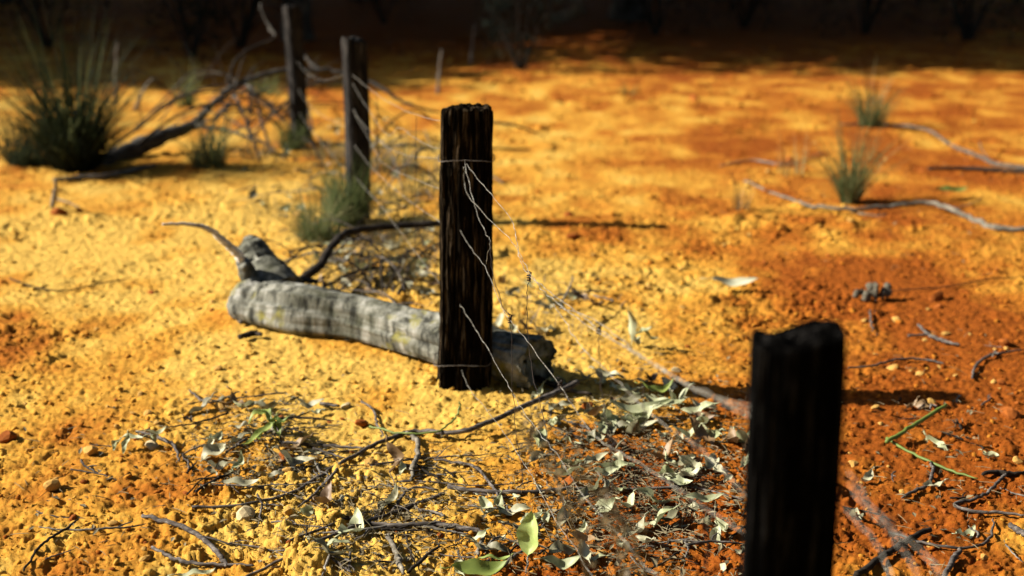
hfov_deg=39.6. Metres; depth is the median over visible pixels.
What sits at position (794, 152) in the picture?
grass tuft
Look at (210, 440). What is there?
gum leaf
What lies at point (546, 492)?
gum leaf
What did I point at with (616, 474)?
litter debris
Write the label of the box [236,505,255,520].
stone
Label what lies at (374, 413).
twig
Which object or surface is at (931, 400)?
stone
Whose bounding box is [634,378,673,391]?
gum leaf
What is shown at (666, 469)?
gum leaf
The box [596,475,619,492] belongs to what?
gum leaf
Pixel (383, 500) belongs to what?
twig
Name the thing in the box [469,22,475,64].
dry stalk
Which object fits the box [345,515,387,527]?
litter twig
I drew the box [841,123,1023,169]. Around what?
fallen branch
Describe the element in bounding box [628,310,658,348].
leaf sprig
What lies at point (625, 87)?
grass tuft
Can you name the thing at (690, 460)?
gum leaf
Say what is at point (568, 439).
gum leaf
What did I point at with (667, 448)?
gum leaf
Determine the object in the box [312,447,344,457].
litter twig
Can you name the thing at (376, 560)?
litter twig
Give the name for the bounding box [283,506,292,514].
stone
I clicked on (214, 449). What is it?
gum leaf
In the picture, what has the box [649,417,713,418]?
litter twig
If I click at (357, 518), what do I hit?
gum leaf
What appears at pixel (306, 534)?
litter twig
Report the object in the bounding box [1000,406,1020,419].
stone
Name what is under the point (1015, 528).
twig
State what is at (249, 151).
grass tuft
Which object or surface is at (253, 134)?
twig
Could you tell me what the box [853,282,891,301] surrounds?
seed cluster
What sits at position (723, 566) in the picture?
gum leaf
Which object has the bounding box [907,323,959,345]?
twig
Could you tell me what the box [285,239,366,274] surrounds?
twig
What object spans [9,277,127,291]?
twig
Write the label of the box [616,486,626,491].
gum leaf
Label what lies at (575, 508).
twig
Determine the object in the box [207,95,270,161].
twig
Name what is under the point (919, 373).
stone
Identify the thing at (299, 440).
gum leaf
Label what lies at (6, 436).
stone
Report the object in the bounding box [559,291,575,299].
gum leaf
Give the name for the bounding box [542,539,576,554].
gum leaf
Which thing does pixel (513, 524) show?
gum leaf
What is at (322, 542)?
gum leaf
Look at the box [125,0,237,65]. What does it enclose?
dark bush
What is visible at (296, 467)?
litter twig
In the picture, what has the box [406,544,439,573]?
twig
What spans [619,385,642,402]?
gum leaf
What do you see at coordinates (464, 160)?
wire band
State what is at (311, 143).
twig
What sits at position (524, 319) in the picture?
grass tuft
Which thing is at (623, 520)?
dry grass stalk
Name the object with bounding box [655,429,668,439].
gum leaf
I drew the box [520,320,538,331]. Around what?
gum leaf
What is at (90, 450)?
stone
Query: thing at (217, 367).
stone
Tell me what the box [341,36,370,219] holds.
fence post
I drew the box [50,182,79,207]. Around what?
stub
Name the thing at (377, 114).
twig
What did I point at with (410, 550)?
twig
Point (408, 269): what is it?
twig
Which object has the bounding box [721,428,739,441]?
gum leaf
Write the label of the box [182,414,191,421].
bark chip
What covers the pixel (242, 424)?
gum leaf
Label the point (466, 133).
fence post
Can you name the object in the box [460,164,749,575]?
wire netting
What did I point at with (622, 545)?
gum leaf
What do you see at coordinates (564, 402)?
gum leaf
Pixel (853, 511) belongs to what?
gum leaf
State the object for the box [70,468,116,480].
litter twig
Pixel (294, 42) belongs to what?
fence post
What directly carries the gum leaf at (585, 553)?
on the ground
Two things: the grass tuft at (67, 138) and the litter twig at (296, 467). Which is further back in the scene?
the grass tuft at (67, 138)
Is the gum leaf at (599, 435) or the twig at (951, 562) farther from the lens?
the gum leaf at (599, 435)
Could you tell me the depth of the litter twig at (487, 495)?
2.51 m
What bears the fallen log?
on the ground
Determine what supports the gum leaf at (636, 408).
on the ground
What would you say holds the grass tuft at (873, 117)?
on the ground
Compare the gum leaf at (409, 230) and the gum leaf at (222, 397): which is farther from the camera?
the gum leaf at (409, 230)
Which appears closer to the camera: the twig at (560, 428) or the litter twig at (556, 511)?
the litter twig at (556, 511)
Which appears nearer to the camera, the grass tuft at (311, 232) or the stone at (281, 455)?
the stone at (281, 455)
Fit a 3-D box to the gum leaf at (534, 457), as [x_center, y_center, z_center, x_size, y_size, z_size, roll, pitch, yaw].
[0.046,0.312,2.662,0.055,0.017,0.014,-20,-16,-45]
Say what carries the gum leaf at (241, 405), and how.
on the ground
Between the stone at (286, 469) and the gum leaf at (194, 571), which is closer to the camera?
the gum leaf at (194, 571)
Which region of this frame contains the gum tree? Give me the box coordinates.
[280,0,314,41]
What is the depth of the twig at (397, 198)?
4.75 m
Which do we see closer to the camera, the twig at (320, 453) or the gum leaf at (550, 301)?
the twig at (320, 453)
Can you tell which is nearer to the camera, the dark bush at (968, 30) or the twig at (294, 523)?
the twig at (294, 523)
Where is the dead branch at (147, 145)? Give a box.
[101,3,439,165]
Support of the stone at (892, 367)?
on the ground
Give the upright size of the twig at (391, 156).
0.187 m
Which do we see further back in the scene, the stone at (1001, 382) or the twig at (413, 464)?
the stone at (1001, 382)
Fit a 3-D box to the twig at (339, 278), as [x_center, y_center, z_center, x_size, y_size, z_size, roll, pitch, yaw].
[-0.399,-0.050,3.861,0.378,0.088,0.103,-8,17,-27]
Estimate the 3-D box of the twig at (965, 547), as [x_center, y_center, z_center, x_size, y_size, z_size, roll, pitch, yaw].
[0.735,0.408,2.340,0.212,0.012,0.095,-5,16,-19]
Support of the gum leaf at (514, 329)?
on the ground
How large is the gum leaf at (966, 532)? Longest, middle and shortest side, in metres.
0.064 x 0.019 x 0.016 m
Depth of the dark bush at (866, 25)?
11.79 m
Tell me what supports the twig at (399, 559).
on the litter debris
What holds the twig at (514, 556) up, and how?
on the ground
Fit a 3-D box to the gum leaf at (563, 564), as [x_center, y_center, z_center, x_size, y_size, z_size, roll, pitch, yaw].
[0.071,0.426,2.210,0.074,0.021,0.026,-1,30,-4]
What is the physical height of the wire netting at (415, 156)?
0.474 m
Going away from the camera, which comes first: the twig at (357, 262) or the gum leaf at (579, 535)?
the gum leaf at (579, 535)
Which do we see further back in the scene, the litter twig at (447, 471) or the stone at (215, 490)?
the litter twig at (447, 471)
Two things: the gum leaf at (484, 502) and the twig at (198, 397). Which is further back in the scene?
the twig at (198, 397)
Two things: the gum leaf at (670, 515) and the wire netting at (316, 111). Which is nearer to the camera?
the gum leaf at (670, 515)
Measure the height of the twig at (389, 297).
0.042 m
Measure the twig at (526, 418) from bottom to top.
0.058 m
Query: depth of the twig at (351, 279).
3.74 m
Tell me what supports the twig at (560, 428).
on the ground
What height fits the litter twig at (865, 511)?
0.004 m
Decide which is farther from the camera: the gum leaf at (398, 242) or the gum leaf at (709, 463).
the gum leaf at (398, 242)
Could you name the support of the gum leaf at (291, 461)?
on the ground
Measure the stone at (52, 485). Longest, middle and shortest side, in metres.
0.039 x 0.028 x 0.023 m
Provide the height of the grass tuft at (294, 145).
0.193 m
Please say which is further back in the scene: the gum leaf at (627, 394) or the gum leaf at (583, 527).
the gum leaf at (627, 394)
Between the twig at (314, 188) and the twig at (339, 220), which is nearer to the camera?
the twig at (339, 220)
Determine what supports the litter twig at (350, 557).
on the ground
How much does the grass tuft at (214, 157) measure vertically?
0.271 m
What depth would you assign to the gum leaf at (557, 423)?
2.83 m
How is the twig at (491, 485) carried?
on the ground
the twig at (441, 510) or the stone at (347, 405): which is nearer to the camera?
the twig at (441, 510)
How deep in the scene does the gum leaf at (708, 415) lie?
2.85 m
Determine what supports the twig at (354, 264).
on the litter debris
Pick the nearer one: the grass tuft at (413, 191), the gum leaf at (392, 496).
the gum leaf at (392, 496)
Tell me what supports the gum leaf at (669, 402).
on the ground
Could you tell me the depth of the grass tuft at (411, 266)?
4.05 m
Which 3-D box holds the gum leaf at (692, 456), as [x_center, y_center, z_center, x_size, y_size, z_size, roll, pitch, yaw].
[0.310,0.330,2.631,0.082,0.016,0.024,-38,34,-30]
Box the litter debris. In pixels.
[10,144,1023,575]
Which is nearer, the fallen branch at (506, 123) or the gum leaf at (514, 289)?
the gum leaf at (514, 289)
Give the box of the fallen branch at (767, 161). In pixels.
[719,152,823,166]
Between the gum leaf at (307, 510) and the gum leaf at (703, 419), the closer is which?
the gum leaf at (307, 510)
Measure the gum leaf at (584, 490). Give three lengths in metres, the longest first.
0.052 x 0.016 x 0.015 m
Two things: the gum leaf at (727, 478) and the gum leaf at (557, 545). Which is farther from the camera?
the gum leaf at (727, 478)
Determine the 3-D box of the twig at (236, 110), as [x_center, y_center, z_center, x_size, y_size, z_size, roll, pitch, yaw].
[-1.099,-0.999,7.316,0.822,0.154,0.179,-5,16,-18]
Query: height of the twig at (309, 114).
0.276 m
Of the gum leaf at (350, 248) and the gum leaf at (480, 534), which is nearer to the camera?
the gum leaf at (480, 534)
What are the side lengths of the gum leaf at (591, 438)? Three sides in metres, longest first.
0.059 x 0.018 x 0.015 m
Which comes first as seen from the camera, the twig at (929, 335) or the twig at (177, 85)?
the twig at (929, 335)
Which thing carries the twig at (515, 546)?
on the ground
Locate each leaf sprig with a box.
[111,426,165,453]
[242,408,288,443]
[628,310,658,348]
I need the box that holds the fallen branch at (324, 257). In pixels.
[299,220,439,287]
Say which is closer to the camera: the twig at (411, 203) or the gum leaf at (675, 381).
the gum leaf at (675, 381)
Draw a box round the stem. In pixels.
[885,403,977,478]
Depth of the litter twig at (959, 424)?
2.83 m
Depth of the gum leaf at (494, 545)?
2.28 m
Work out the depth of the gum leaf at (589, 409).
2.87 m
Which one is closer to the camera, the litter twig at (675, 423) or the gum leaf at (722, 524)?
the gum leaf at (722, 524)
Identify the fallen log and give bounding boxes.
[162,222,556,389]
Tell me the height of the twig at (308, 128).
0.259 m
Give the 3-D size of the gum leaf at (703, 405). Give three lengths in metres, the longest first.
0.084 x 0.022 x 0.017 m
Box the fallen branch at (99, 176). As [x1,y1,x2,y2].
[53,164,156,181]
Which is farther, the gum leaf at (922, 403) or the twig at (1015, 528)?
the gum leaf at (922, 403)
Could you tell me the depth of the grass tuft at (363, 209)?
4.62 m
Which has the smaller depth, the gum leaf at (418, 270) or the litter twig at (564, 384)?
the litter twig at (564, 384)
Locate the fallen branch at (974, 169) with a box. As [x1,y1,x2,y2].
[928,166,1023,172]
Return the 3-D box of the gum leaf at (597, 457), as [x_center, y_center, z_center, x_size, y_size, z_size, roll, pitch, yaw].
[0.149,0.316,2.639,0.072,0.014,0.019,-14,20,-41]
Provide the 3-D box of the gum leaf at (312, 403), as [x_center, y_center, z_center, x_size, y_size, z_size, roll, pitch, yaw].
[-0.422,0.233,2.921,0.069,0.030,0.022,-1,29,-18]
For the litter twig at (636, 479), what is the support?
on the litter debris
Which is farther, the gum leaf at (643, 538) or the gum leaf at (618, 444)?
the gum leaf at (618, 444)
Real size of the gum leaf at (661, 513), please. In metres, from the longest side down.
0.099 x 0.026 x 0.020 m
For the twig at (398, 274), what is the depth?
3.89 m
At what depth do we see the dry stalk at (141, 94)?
7.29 m
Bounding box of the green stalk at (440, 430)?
[369,401,460,434]
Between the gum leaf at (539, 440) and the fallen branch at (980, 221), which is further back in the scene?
the fallen branch at (980, 221)
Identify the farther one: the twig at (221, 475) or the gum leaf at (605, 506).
the twig at (221, 475)
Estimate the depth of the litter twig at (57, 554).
2.27 m
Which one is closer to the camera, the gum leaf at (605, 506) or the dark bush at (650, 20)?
the gum leaf at (605, 506)
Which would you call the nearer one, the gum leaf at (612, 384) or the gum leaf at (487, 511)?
the gum leaf at (487, 511)
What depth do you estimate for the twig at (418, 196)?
4.81 m
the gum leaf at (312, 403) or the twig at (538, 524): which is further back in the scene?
the gum leaf at (312, 403)
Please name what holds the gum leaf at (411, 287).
on the ground
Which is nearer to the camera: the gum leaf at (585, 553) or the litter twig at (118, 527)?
the gum leaf at (585, 553)
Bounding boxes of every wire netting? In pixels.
[298,63,344,168]
[352,75,440,280]
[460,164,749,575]
[839,460,942,575]
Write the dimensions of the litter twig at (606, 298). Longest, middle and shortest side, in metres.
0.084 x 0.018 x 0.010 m
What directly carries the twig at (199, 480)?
on the ground
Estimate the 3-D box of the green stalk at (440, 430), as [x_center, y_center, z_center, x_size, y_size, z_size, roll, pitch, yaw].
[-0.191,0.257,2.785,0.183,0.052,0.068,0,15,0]
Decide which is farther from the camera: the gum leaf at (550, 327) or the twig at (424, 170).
the twig at (424, 170)
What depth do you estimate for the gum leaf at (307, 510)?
2.41 m
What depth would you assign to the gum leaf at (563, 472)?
2.58 m
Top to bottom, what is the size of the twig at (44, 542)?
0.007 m
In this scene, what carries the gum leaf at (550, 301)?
on the ground
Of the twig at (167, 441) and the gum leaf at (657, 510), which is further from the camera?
the twig at (167, 441)
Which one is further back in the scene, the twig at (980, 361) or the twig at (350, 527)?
the twig at (980, 361)
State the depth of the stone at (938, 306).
3.70 m
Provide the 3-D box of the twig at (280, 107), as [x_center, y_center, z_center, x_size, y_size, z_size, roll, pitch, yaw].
[-0.831,-0.883,6.507,0.889,0.361,0.056,-14,20,-42]
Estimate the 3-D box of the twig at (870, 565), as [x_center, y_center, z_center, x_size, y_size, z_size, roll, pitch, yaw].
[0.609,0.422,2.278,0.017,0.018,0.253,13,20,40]
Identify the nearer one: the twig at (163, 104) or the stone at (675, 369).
the stone at (675, 369)
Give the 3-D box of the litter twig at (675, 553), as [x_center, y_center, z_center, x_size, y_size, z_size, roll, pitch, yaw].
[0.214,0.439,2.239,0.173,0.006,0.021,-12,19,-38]
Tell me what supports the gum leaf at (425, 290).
on the ground
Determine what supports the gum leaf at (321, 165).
on the ground
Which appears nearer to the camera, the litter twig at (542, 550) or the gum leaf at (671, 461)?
the litter twig at (542, 550)
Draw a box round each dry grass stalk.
[505,409,601,575]
[555,447,639,575]
[592,485,662,575]
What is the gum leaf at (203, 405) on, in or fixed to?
on the ground
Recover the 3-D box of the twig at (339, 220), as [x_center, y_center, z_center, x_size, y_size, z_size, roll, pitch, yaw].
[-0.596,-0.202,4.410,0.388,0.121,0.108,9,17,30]
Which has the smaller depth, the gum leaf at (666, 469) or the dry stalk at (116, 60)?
the gum leaf at (666, 469)
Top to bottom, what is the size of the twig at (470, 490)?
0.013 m
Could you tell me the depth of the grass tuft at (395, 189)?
5.05 m
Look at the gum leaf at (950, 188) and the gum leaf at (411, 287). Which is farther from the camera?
the gum leaf at (950, 188)
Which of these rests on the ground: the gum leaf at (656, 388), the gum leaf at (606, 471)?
the gum leaf at (606, 471)
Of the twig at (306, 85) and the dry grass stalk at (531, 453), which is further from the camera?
the twig at (306, 85)
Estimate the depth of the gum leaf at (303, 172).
5.43 m
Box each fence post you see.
[282,4,309,140]
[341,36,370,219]
[436,103,493,390]
[741,318,845,575]
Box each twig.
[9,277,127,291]
[23,519,78,571]
[36,511,84,518]
[38,526,94,530]
[45,549,73,559]
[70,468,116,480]
[80,459,98,472]
[90,443,111,446]
[95,521,145,529]
[113,64,316,147]
[134,75,268,128]
[136,430,179,461]
[138,60,314,156]
[141,514,227,566]
[150,45,245,112]
[151,546,254,566]
[154,42,274,110]
[159,43,287,121]
[166,411,228,427]
[170,87,287,161]
[176,444,203,462]
[180,456,225,494]
[187,461,196,473]
[189,389,237,403]
[192,380,579,508]
[193,464,266,480]
[195,471,231,491]
[199,474,320,506]
[200,54,289,148]
[205,392,286,397]
[205,428,298,442]
[205,536,343,570]
[207,89,288,125]
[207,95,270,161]
[217,82,393,142]
[222,86,378,113]
[223,66,272,154]
[225,437,247,451]
[236,185,407,207]
[239,481,318,489]
[245,486,444,575]
[247,57,402,140]
[248,81,288,153]
[256,493,279,525]
[257,445,289,472]
[259,227,345,264]
[259,444,397,460]
[265,171,291,176]
[265,424,340,437]
[271,515,346,534]
[276,456,326,471]
[278,119,332,168]
[278,461,311,470]
[279,207,379,244]
[280,74,336,122]
[280,411,333,420]
[281,440,362,448]
[282,80,315,145]
[283,214,389,254]
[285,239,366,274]
[286,426,302,431]
[287,511,367,540]
[291,171,391,216]
[303,525,307,540]
[304,256,380,285]
[307,59,339,129]
[311,248,415,284]
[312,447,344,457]
[314,459,328,477]
[317,525,386,539]
[319,254,415,287]
[319,402,339,406]
[321,449,419,470]
[321,547,350,575]
[331,235,387,256]
[333,251,370,260]
[334,253,439,283]
[334,287,428,307]
[335,275,384,297]
[339,101,439,153]
[339,261,391,290]
[342,243,399,290]
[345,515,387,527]
[348,551,354,571]
[350,244,409,290]
[351,274,366,293]
[356,468,414,516]
[361,400,383,435]
[365,559,395,563]
[368,147,438,205]
[370,137,407,189]
[370,142,439,174]
[370,193,514,212]
[370,444,499,465]
[370,520,486,533]
[372,99,391,171]
[372,132,439,162]
[373,184,399,221]
[373,218,439,251]
[376,511,399,519]
[377,188,438,215]
[381,134,439,173]
[381,483,407,488]
[381,525,421,531]
[385,130,439,190]
[385,231,439,290]
[385,533,404,574]
[392,124,405,202]
[395,469,495,482]
[397,242,438,294]
[399,431,434,480]
[401,473,536,485]
[403,502,523,521]
[403,528,414,564]
[406,460,439,478]
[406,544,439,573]
[415,506,445,516]
[416,473,446,475]
[418,158,504,184]
[423,525,468,534]
[425,464,454,476]
[428,550,486,558]
[434,458,509,511]
[436,540,476,550]
[447,484,679,494]
[457,549,469,560]
[468,504,537,517]
[473,492,522,496]
[474,534,485,557]
[485,536,499,552]
[495,550,522,573]
[498,520,550,532]
[502,498,554,544]
[509,399,543,426]
[509,522,552,551]
[525,554,529,572]
[528,444,580,462]
[534,375,591,394]
[537,413,585,439]
[537,540,561,555]
[541,492,598,526]
[551,276,607,305]
[551,376,586,391]
[562,419,591,429]
[565,493,592,528]
[590,294,613,301]
[625,545,654,550]
[626,476,650,481]
[628,551,681,575]
[630,467,743,500]
[647,538,687,544]
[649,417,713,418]
[650,556,697,563]
[667,420,685,425]
[668,538,696,541]
[680,539,689,557]
[687,532,741,545]
[689,481,721,515]
[729,526,742,540]
[843,506,890,519]
[847,357,943,368]
[853,527,932,575]
[869,309,873,331]
[891,277,1021,290]
[894,518,994,549]
[901,461,934,498]
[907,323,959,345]
[942,431,963,439]
[942,547,962,575]
[950,491,974,498]
[952,418,962,429]
[953,473,1023,516]
[968,525,979,537]
[971,349,1023,378]
[981,393,991,405]
[981,469,1023,475]
[1000,487,1023,496]
[1005,544,1023,562]
[1008,522,1023,536]
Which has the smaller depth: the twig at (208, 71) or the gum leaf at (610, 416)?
the gum leaf at (610, 416)
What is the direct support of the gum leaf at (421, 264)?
on the ground
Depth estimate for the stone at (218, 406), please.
2.92 m
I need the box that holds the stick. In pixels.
[237,330,262,339]
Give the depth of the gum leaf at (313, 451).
2.69 m
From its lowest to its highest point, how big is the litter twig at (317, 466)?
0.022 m
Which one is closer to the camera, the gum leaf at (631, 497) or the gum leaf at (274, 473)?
the gum leaf at (631, 497)
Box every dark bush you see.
[0,0,140,50]
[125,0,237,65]
[127,0,319,52]
[468,0,576,73]
[608,0,711,35]
[671,0,789,30]
[789,0,937,37]
[914,0,1023,46]
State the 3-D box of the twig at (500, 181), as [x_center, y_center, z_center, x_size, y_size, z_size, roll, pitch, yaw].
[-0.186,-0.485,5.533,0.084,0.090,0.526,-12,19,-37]
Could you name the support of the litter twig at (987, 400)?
on the ground
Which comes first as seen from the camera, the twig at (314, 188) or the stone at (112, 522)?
the stone at (112, 522)
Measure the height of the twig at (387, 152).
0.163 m
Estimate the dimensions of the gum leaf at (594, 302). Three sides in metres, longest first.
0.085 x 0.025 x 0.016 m
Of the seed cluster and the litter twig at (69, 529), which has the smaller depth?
the litter twig at (69, 529)
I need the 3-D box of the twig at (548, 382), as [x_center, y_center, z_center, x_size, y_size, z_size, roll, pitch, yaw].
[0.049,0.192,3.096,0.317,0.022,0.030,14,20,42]
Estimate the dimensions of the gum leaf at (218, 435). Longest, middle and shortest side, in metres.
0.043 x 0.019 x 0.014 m
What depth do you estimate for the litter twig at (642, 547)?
2.30 m
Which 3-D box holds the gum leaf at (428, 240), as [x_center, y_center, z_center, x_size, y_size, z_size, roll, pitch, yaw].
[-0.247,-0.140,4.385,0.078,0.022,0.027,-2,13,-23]
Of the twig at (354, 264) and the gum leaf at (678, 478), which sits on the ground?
the gum leaf at (678, 478)
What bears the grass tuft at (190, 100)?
on the ground
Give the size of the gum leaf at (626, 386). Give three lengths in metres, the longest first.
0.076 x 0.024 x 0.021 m
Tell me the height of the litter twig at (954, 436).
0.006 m
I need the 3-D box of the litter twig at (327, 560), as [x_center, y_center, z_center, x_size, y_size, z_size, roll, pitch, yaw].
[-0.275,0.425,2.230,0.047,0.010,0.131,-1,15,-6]
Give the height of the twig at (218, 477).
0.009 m
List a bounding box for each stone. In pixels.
[0,430,16,443]
[43,479,61,491]
[49,207,67,215]
[69,514,76,520]
[83,445,98,455]
[107,520,118,525]
[139,555,150,561]
[143,410,151,415]
[145,440,158,449]
[212,488,218,493]
[213,365,221,369]
[214,403,224,409]
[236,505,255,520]
[258,546,266,553]
[279,452,292,461]
[282,467,291,471]
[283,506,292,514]
[341,402,350,408]
[355,419,367,426]
[363,457,377,466]
[562,476,577,485]
[564,211,573,216]
[566,233,580,238]
[581,401,592,408]
[596,550,606,554]
[671,367,681,372]
[690,95,698,99]
[848,460,858,466]
[871,404,879,408]
[886,364,897,370]
[915,371,924,375]
[927,398,936,403]
[929,290,943,302]
[934,304,942,308]
[941,331,950,335]
[981,553,987,560]
[997,379,1005,384]
[998,338,1009,345]
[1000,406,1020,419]
[1012,458,1023,463]
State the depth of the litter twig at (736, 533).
2.35 m
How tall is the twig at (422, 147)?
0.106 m
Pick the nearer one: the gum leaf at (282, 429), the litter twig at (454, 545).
the litter twig at (454, 545)
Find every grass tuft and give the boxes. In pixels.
[0,0,214,172]
[0,83,59,170]
[155,58,209,106]
[156,106,256,168]
[213,208,281,236]
[227,129,290,159]
[238,67,283,95]
[245,188,304,217]
[257,170,372,246]
[268,107,319,150]
[288,143,402,226]
[289,118,344,161]
[301,240,372,269]
[328,243,416,288]
[360,193,439,246]
[370,123,436,174]
[371,233,438,275]
[373,169,412,202]
[375,168,438,212]
[390,148,439,196]
[503,298,554,333]
[518,308,587,341]
[616,78,639,94]
[722,169,756,210]
[775,126,808,175]
[784,93,921,204]
[827,54,912,126]
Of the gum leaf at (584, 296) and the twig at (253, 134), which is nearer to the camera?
the gum leaf at (584, 296)
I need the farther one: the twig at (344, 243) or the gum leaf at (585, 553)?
the twig at (344, 243)
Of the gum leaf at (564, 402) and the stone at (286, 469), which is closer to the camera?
the stone at (286, 469)
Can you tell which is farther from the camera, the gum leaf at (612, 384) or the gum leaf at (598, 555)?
the gum leaf at (612, 384)
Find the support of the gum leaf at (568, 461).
on the ground
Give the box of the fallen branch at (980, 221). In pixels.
[743,180,1023,232]
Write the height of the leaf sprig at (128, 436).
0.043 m
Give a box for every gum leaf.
[167,568,214,575]
[188,391,217,412]
[197,443,225,460]
[200,459,236,469]
[206,463,217,475]
[207,431,221,440]
[207,436,215,443]
[209,396,229,402]
[211,476,259,485]
[225,431,250,442]
[226,385,245,409]
[229,421,256,428]
[231,450,243,471]
[233,397,268,407]
[248,186,256,199]
[249,400,283,409]
[250,470,283,476]
[268,464,296,472]
[270,424,286,434]
[272,446,314,465]
[278,203,293,210]
[279,432,317,449]
[283,144,289,154]
[291,396,323,408]
[298,505,313,516]
[299,167,310,173]
[303,447,326,453]
[305,536,352,555]
[307,538,348,542]
[308,408,324,413]
[310,162,332,167]
[312,479,331,503]
[320,241,352,244]
[328,250,353,263]
[331,494,350,502]
[335,507,363,537]
[339,264,347,273]
[340,276,352,287]
[343,244,357,250]
[355,257,371,268]
[373,483,397,514]
[377,209,391,214]
[382,243,397,251]
[383,253,414,263]
[384,236,401,246]
[385,435,403,472]
[396,229,410,235]
[399,279,419,291]
[399,459,405,475]
[403,271,436,278]
[415,265,426,276]
[416,258,427,267]
[418,287,438,293]
[421,239,433,245]
[425,528,433,534]
[427,280,438,285]
[439,558,506,575]
[454,559,464,575]
[461,534,512,552]
[468,527,490,539]
[474,504,496,513]
[475,493,492,508]
[477,554,511,559]
[489,503,530,515]
[493,310,507,326]
[493,490,504,514]
[498,273,504,282]
[501,521,542,529]
[505,287,524,295]
[508,323,517,332]
[516,511,537,555]
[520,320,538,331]
[520,509,545,522]
[525,512,543,516]
[529,424,534,439]
[530,300,553,308]
[530,322,554,332]
[530,381,545,398]
[530,450,548,461]
[531,427,539,436]
[533,428,546,446]
[534,555,579,569]
[538,490,553,498]
[541,509,549,522]
[542,400,573,406]
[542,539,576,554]
[543,291,564,306]
[546,376,565,383]
[546,467,584,475]
[548,403,562,412]
[548,418,561,424]
[549,416,557,425]
[555,436,581,444]
[556,502,568,529]
[557,459,584,465]
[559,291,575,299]
[562,282,589,300]
[565,528,595,541]
[571,477,601,494]
[573,368,596,378]
[576,429,604,439]
[577,485,588,501]
[577,495,623,513]
[578,541,590,562]
[579,452,608,464]
[579,519,586,532]
[583,407,600,417]
[586,403,605,415]
[586,425,596,442]
[588,366,624,378]
[588,466,618,475]
[590,553,611,560]
[591,299,601,304]
[593,398,670,412]
[593,459,634,473]
[594,376,606,383]
[594,420,639,429]
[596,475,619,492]
[597,422,606,433]
[599,415,625,424]
[601,404,619,421]
[601,438,627,449]
[602,409,616,425]
[602,424,616,434]
[608,379,620,392]
[608,435,632,449]
[609,393,649,404]
[612,452,622,459]
[615,489,637,507]
[616,383,644,390]
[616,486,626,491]
[616,539,629,548]
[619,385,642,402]
[621,511,650,537]
[622,403,659,423]
[625,419,640,434]
[626,413,651,422]
[626,413,657,427]
[632,391,684,404]
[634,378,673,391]
[636,535,655,542]
[637,487,678,503]
[642,434,678,458]
[644,371,659,380]
[644,504,682,528]
[645,503,673,511]
[651,394,674,408]
[654,507,685,520]
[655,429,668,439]
[657,462,673,475]
[658,383,695,404]
[658,473,692,484]
[661,377,677,391]
[662,446,676,467]
[663,463,700,476]
[666,464,687,480]
[669,376,682,385]
[669,387,683,404]
[672,454,695,470]
[673,423,706,437]
[673,451,701,469]
[673,465,705,472]
[675,433,682,440]
[676,492,723,501]
[680,501,703,511]
[681,401,720,413]
[684,396,717,407]
[689,411,716,418]
[690,416,718,451]
[697,413,708,422]
[700,454,726,474]
[702,276,757,286]
[704,514,713,524]
[706,429,725,437]
[709,453,718,470]
[709,520,723,547]
[715,517,727,531]
[719,560,728,573]
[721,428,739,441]
[724,474,732,480]
[733,427,746,442]
[849,507,863,519]
[861,467,874,481]
[904,396,919,411]
[904,399,929,409]
[921,431,947,450]
[923,478,949,486]
[936,185,966,191]
[952,525,975,538]
[961,434,978,439]
[978,449,998,456]
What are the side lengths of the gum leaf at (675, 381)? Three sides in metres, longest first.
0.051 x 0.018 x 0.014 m
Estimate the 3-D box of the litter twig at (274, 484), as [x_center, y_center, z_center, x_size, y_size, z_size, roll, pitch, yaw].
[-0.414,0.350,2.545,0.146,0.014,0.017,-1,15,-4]
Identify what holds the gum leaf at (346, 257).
on the ground
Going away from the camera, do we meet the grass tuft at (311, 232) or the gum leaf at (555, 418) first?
the gum leaf at (555, 418)
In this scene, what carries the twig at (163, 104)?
on the ground
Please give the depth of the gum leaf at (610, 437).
2.72 m
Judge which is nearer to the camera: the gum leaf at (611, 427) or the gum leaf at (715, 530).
the gum leaf at (715, 530)
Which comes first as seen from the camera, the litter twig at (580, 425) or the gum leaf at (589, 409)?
the litter twig at (580, 425)
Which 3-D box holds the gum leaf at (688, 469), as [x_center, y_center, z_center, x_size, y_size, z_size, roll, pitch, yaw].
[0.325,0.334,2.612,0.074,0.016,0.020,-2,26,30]
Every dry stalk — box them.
[114,41,117,105]
[133,78,152,110]
[436,49,441,94]
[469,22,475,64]
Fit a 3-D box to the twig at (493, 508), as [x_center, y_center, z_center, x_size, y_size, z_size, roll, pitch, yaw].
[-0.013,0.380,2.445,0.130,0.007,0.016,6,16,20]
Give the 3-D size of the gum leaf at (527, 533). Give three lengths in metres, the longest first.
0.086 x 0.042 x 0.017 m
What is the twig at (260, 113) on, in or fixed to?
on the ground
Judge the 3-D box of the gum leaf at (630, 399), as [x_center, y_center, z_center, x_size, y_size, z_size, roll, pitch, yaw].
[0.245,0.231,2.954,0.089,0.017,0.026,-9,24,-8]
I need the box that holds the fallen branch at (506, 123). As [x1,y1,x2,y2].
[493,121,543,135]
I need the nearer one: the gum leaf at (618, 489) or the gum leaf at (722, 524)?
the gum leaf at (722, 524)
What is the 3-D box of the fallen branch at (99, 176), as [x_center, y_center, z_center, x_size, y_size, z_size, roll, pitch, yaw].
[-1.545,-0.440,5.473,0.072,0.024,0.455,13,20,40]
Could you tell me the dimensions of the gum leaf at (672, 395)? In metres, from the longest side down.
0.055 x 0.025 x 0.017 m
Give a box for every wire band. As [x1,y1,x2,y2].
[433,353,490,366]
[438,154,494,161]
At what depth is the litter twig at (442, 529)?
2.35 m
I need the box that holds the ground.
[0,0,1023,575]
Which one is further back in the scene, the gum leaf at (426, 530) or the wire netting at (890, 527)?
the gum leaf at (426, 530)

